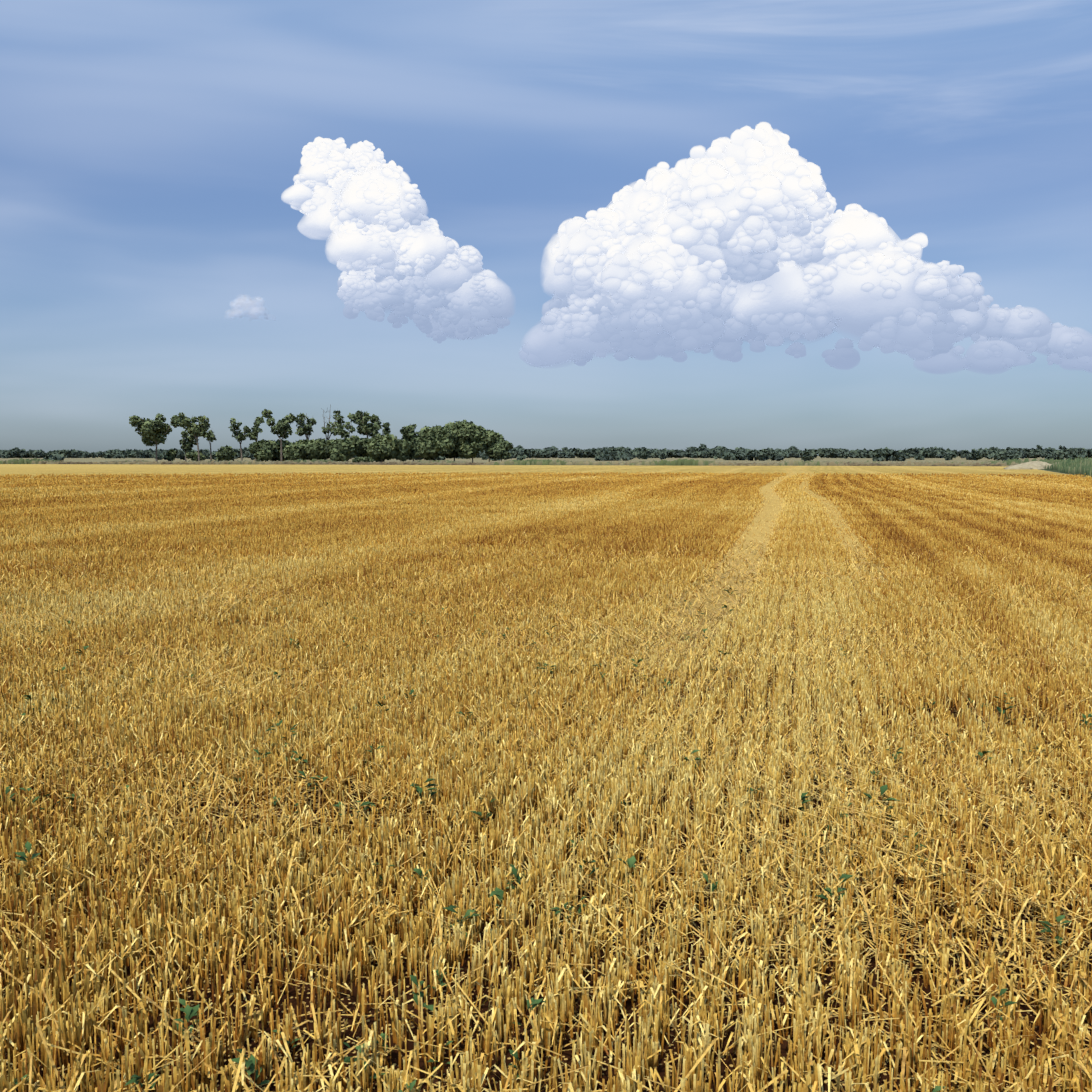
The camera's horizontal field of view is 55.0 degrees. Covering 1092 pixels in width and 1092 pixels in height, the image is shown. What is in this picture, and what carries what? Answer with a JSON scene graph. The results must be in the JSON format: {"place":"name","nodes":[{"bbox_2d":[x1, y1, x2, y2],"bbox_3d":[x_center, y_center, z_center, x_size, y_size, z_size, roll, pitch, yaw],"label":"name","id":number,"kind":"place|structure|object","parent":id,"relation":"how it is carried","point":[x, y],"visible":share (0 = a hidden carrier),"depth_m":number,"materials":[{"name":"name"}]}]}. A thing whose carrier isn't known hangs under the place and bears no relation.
{"place":"outdoors","nodes":[
{"label":"outdoors","id":0,"kind":"place"},
{"bbox_2d":[226,295,273,319],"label":"cloud","id":1,"kind":"structure","parent":0,"point":[254,309],"depth_m":8873.29,"materials":[{"name":"white"}]},
{"bbox_2d":[282,137,513,343],"bbox_3d":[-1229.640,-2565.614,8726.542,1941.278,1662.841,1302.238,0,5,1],"label":"cloud","id":2,"kind":"structure","parent":0,"point":[361,205],"depth_m":8531.52,"materials":[{"name":"white"}]},
{"bbox_2d":[0,456,1086,474],"bbox_3d":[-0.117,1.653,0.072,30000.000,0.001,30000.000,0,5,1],"label":"ground","id":3,"kind":"structure","parent":0,"point":[958,459],"depth_m":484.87,"materials":[{"name":"plant"}]},
{"bbox_2d":[129,404,512,462],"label":"tree group","id":4,"kind":"object","parent":3,"relation":"on","point":[465,439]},
{"bbox_2d":[0,444,1091,461],"bbox_3d":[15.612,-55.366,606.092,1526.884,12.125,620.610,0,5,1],"label":"distant tree line","id":5,"kind":"object","parent":3,"relation":"on","point":[520,452],"visible":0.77,"depth_m":759.87,"materials":[{"name":"green plant"}]},
{"bbox_2d":[0,464,1091,1091],"bbox_3d":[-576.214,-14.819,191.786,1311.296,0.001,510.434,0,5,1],"label":"field","id":6,"kind":"structure","parent":0,"point":[350,1000],"depth_m":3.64,"materials":[{"name":"yellow plant"}]},
{"bbox_2d":[0,472,1091,1091],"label":"stubble stalks","id":7,"kind":"object","parent":6,"relation":"on","point":[974,516],"visible":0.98,"depth_m":5.45,"materials":[{"name":"plant"}]},
{"bbox_2d":[0,588,1091,1091],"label":"weeds","id":8,"kind":"object","parent":6,"relation":"on","point":[250,1060],"visible":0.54,"depth_m":3.94,"materials":[{"name":"green plant"}]},
{"bbox_2d":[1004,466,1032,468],"bbox_3d":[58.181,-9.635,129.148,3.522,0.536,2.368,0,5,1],"label":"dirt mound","id":9,"kind":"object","parent":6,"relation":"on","point":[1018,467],"visible":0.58,"depth_m":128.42,"materials":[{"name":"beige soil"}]},
{"bbox_2d":[1008,461,1053,468],"bbox_3d":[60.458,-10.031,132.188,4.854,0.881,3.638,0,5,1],"label":"dirt mound","id":10,"kind":"object","parent":6,"relation":"on","point":[1036,466],"visible":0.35,"depth_m":131.12,"materials":[{"name":"beige soil"}]},
{"bbox_2d":[0,0,1091,454],"label":"sky","id":11,"kind":"structure","parent":0,"point":[150,150],"materials":[{"name":"blue"}]},
{"bbox_2d":[519,122,1091,373],"bbox_3d":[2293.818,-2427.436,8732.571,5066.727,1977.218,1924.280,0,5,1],"label":"cloud","id":12,"kind":"structure","parent":0,"point":[722,248],"depth_m":8392.86,"materials":[{"name":"white"}]},
{"bbox_2d":[1041,469,1085,476],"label":"reed ground","id":13,"kind":"structure","parent":0,"point":[1059,472],"depth_m":110.97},
{"bbox_2d":[1045,456,1091,476],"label":"reed bed vegetation","id":14,"kind":"object","parent":13,"relation":"on","point":[1075,466],"visible":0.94,"depth_m":105.22,"materials":[{"name":"green plant"}]}
]}

